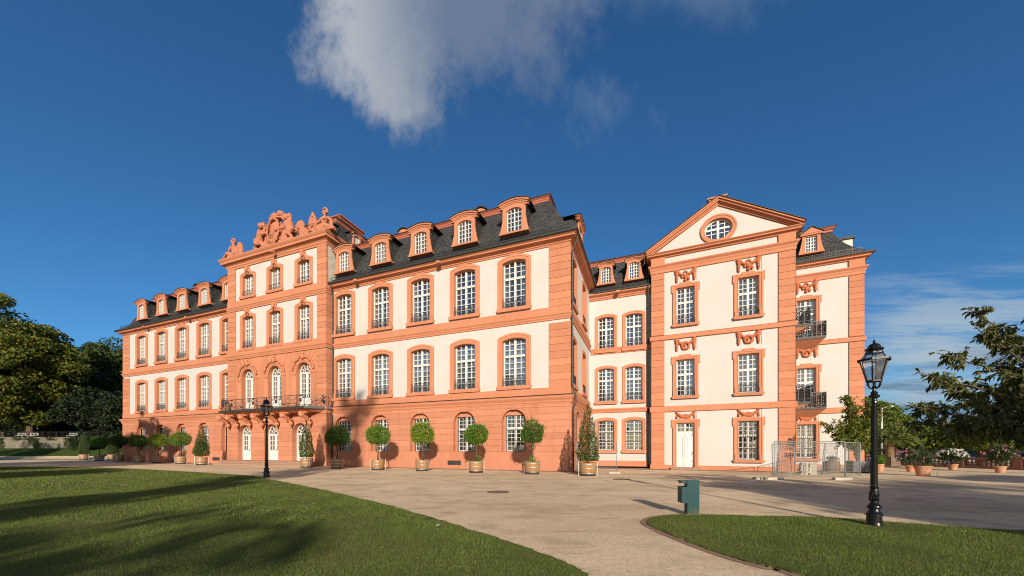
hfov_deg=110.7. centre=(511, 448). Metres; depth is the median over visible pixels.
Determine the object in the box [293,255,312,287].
window
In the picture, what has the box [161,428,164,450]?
window
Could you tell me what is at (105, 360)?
park tree
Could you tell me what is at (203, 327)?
window
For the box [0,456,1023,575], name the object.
ground
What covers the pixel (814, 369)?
window
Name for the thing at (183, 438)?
potted tree
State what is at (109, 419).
understory tree
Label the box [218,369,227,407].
window
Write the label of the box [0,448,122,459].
grass bank
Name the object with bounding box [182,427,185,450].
window
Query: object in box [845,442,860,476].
fence panel
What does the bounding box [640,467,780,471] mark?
pavement
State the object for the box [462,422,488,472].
potted tree
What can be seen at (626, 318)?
window
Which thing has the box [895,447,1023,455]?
bank
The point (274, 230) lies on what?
coat of arms
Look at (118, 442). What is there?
potted tree
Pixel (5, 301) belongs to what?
maple tree
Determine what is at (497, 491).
manhole cover
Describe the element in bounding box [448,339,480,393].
window
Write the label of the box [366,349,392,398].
window
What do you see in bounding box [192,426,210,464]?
potted tree
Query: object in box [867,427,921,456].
palm tree
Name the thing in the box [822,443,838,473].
fence panel
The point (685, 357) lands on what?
window
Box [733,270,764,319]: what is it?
window
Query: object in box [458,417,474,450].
window
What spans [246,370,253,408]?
balcony door
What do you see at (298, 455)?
entrance door
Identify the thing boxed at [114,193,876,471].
palace
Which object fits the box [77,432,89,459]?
potted tree
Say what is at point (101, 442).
potted tree
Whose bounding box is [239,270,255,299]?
window
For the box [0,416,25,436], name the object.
understory tree
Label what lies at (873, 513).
street lamp
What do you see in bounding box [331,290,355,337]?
window
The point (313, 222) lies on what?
seated goddess
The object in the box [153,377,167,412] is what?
window
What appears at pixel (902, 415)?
riverside tree
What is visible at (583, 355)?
window
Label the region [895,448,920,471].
potted oleander
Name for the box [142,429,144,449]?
window
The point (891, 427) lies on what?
plane tree
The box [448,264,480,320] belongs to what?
window
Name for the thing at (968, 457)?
river
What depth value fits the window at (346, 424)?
33.97 m
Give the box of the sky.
[0,0,1023,424]
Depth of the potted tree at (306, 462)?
30.77 m
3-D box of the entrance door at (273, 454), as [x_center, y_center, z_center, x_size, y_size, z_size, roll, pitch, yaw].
[-24.403,-0.662,36.568,2.110,3.725,0.155,0,0,21]
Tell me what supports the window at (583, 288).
in the palace
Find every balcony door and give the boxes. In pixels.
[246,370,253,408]
[272,367,280,406]
[300,363,310,405]
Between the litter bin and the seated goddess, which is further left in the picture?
the seated goddess
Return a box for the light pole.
[881,405,892,448]
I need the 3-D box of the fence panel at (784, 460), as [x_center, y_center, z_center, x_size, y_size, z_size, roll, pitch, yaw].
[16.218,0.660,21.139,1.627,1.942,0.048,0,-2,-11]
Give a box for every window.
[134,332,147,366]
[134,379,147,413]
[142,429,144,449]
[153,328,167,364]
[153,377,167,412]
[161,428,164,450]
[173,324,188,361]
[173,374,188,410]
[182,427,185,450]
[195,319,211,357]
[195,372,211,409]
[203,426,208,449]
[218,314,227,354]
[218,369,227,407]
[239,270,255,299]
[239,312,255,350]
[265,263,283,293]
[265,307,282,346]
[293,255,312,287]
[293,301,312,342]
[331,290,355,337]
[331,354,355,400]
[341,421,350,450]
[366,282,392,332]
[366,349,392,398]
[376,420,388,450]
[405,273,434,326]
[405,344,434,395]
[415,419,429,450]
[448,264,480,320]
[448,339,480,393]
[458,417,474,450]
[496,253,531,313]
[496,332,531,390]
[506,415,524,451]
[571,335,578,390]
[573,254,578,314]
[581,280,587,331]
[581,350,587,398]
[594,314,617,353]
[594,366,617,404]
[595,417,617,452]
[621,417,646,452]
[622,310,645,350]
[622,363,645,403]
[671,281,699,327]
[671,354,699,398]
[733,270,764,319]
[733,348,764,395]
[733,415,764,462]
[796,294,821,338]
[796,363,821,407]
[796,420,821,460]
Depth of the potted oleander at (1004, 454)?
24.17 m
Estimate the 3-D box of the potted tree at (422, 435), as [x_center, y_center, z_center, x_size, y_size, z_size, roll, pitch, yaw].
[-6.667,-0.326,26.307,2.339,3.951,2.123,0,0,19]
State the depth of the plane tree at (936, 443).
37.41 m
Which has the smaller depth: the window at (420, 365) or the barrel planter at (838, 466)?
the barrel planter at (838, 466)
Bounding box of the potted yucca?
[898,438,942,476]
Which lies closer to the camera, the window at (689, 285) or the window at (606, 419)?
the window at (689, 285)
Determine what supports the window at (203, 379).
in the palace
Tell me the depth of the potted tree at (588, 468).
21.48 m
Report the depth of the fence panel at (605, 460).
26.99 m
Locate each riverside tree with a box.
[864,396,900,457]
[877,402,918,425]
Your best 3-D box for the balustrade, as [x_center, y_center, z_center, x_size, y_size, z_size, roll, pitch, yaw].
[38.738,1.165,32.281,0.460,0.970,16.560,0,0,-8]
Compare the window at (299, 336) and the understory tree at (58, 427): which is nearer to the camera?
the window at (299, 336)
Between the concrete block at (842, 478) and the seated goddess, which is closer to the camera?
the concrete block at (842, 478)
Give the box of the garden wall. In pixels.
[0,437,106,447]
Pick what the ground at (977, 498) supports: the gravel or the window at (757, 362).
the gravel
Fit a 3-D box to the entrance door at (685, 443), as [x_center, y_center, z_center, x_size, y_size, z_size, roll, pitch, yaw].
[15.224,-0.545,31.088,2.242,4.307,0.422,0,0,23]
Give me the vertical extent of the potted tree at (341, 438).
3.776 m
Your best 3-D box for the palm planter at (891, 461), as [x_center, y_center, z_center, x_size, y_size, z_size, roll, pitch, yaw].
[35.200,1.196,33.000,1.000,0.908,1.000,0,0,-6]
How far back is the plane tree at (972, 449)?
40.63 m
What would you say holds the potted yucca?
on the ground at (977, 498)
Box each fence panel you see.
[576,442,616,470]
[771,444,795,475]
[774,441,844,476]
[777,443,823,473]
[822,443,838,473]
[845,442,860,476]
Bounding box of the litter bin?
[678,480,698,514]
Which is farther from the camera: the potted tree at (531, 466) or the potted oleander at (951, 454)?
the potted oleander at (951, 454)
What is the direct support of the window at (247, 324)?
in the palace
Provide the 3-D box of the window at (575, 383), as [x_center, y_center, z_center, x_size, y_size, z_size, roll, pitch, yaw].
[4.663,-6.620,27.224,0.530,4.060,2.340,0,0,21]
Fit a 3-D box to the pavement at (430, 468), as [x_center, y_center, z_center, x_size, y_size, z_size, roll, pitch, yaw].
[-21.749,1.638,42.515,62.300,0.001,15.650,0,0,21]
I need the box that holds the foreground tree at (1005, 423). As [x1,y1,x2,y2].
[894,306,1023,451]
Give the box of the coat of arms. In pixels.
[253,210,309,248]
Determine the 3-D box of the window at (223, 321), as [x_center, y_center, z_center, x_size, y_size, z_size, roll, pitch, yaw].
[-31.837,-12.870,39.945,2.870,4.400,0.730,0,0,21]
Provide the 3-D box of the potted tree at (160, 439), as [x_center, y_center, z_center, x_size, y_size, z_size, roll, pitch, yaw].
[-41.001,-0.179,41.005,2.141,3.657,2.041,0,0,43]
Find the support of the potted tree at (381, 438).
on the ground at (977, 498)
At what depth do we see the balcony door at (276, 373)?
36.54 m
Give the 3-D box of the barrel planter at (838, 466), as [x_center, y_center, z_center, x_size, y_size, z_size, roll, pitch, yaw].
[23.200,1.094,25.700,1.000,1.312,1.000,0,0,0]
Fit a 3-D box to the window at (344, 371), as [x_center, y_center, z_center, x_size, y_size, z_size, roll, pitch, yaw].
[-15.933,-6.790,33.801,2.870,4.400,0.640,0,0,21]
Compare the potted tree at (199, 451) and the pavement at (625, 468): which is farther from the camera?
the potted tree at (199, 451)
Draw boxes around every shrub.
[67,433,96,449]
[97,430,121,448]
[878,454,885,471]
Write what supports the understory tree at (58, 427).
on the terrace
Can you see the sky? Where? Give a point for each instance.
(139, 139)
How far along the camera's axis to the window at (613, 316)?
34.13 m
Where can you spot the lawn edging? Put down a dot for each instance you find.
(643, 522)
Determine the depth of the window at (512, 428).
27.85 m
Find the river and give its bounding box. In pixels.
[869,454,1023,459]
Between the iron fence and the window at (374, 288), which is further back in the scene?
the iron fence
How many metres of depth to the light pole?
38.24 m
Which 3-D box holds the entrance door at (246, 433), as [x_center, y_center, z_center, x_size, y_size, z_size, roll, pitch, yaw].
[-28.232,-0.662,38.035,2.110,3.725,0.155,0,0,21]
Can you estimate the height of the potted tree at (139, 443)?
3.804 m
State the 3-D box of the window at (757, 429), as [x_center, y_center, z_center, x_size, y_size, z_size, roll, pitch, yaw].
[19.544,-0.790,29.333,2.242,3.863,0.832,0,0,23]
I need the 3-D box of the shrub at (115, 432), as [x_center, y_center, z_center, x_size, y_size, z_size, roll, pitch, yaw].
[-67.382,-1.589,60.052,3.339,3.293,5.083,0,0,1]
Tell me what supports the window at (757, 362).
in the palace
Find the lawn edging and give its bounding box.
[641,514,799,575]
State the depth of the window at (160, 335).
44.69 m
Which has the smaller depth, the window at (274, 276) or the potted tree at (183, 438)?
the window at (274, 276)
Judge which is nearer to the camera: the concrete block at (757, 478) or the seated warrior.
the concrete block at (757, 478)
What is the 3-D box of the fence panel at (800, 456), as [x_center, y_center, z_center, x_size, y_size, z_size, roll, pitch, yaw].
[17.245,0.594,20.550,3.802,2.072,0.051,0,0,6]
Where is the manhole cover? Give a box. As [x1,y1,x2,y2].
[487,490,508,493]
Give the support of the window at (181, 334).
in the palace
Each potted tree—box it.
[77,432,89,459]
[89,436,108,460]
[105,434,128,461]
[106,432,117,459]
[127,431,147,462]
[146,432,168,462]
[166,428,195,463]
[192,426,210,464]
[299,422,315,467]
[321,425,350,468]
[364,423,392,469]
[410,418,436,470]
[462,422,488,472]
[520,415,546,474]
[575,404,599,475]
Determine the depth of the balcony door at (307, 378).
34.95 m
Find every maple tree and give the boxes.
[0,292,55,359]
[0,315,98,436]
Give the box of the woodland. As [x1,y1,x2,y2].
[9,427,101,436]
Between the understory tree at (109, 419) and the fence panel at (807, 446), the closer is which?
the fence panel at (807, 446)
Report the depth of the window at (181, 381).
43.13 m
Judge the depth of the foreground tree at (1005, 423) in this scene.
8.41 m
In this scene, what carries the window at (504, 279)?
in the palace
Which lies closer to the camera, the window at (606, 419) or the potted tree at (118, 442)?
the window at (606, 419)
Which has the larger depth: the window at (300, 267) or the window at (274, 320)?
the window at (274, 320)
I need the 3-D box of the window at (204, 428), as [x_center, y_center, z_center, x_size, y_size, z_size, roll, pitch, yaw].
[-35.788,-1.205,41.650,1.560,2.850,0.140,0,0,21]
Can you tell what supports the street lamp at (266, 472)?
on the ground at (977, 498)
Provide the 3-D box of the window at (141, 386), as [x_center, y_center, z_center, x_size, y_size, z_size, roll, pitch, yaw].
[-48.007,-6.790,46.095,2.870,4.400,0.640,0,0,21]
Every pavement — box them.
[127,461,579,471]
[596,467,649,468]
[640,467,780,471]
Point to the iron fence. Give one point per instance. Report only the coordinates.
(55, 433)
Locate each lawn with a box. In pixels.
[0,467,588,575]
[647,514,1023,575]
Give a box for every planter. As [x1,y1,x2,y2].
[823,457,840,472]
[849,461,869,472]
[881,457,900,466]
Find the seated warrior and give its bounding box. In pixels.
[222,238,243,258]
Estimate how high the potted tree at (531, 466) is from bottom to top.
3.852 m
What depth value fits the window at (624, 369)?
33.30 m
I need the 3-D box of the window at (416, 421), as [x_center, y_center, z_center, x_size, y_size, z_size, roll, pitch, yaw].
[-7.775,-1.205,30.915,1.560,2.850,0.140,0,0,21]
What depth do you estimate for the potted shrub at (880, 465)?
25.21 m
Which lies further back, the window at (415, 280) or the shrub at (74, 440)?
the shrub at (74, 440)
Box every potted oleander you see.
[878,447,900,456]
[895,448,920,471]
[936,448,969,469]
[981,443,1020,472]
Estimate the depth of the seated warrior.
38.02 m
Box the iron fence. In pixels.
[0,431,109,436]
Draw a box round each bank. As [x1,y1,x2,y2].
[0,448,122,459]
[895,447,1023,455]
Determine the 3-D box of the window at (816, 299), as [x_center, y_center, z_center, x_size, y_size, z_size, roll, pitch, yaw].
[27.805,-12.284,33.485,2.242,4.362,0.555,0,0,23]
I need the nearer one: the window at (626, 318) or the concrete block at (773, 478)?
the concrete block at (773, 478)
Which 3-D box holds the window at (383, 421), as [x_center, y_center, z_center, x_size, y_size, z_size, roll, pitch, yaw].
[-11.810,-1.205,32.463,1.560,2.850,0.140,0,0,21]
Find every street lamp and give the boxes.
[260,398,272,477]
[857,339,891,526]
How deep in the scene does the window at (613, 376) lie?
34.22 m
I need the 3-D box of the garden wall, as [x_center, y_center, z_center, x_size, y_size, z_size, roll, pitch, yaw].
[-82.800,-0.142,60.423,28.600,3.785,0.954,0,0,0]
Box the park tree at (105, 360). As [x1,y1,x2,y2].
[57,336,123,435]
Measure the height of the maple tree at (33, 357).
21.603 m
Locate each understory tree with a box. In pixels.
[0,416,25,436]
[14,402,77,436]
[44,386,117,436]
[85,390,122,431]
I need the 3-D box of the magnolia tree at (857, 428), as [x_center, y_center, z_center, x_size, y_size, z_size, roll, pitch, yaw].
[24.391,-1.496,25.237,4.633,4.783,3.506,0,0,0]
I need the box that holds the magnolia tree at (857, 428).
[818,395,894,460]
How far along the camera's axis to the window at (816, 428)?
33.54 m
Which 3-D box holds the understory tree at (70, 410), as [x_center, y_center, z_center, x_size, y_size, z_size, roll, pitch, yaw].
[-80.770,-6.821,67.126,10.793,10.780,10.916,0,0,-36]
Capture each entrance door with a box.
[243,426,250,459]
[268,425,277,459]
[297,424,307,460]
[671,418,699,466]
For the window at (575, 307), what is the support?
in the palace
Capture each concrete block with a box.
[752,477,762,479]
[763,477,783,479]
[832,477,852,479]
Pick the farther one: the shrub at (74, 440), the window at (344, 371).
the shrub at (74, 440)
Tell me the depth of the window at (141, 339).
46.28 m
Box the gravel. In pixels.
[430,493,785,575]
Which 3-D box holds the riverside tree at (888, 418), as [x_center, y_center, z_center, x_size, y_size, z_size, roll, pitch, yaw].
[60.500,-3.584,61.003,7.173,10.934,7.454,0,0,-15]
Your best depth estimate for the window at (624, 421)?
33.26 m
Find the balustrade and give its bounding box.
[865,456,1023,469]
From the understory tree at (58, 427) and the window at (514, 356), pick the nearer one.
the window at (514, 356)
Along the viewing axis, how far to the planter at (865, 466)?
24.43 m
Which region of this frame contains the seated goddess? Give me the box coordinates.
[308,207,336,233]
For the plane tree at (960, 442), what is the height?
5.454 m
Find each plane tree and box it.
[865,422,909,453]
[889,422,958,461]
[942,413,1023,465]
[948,415,978,462]

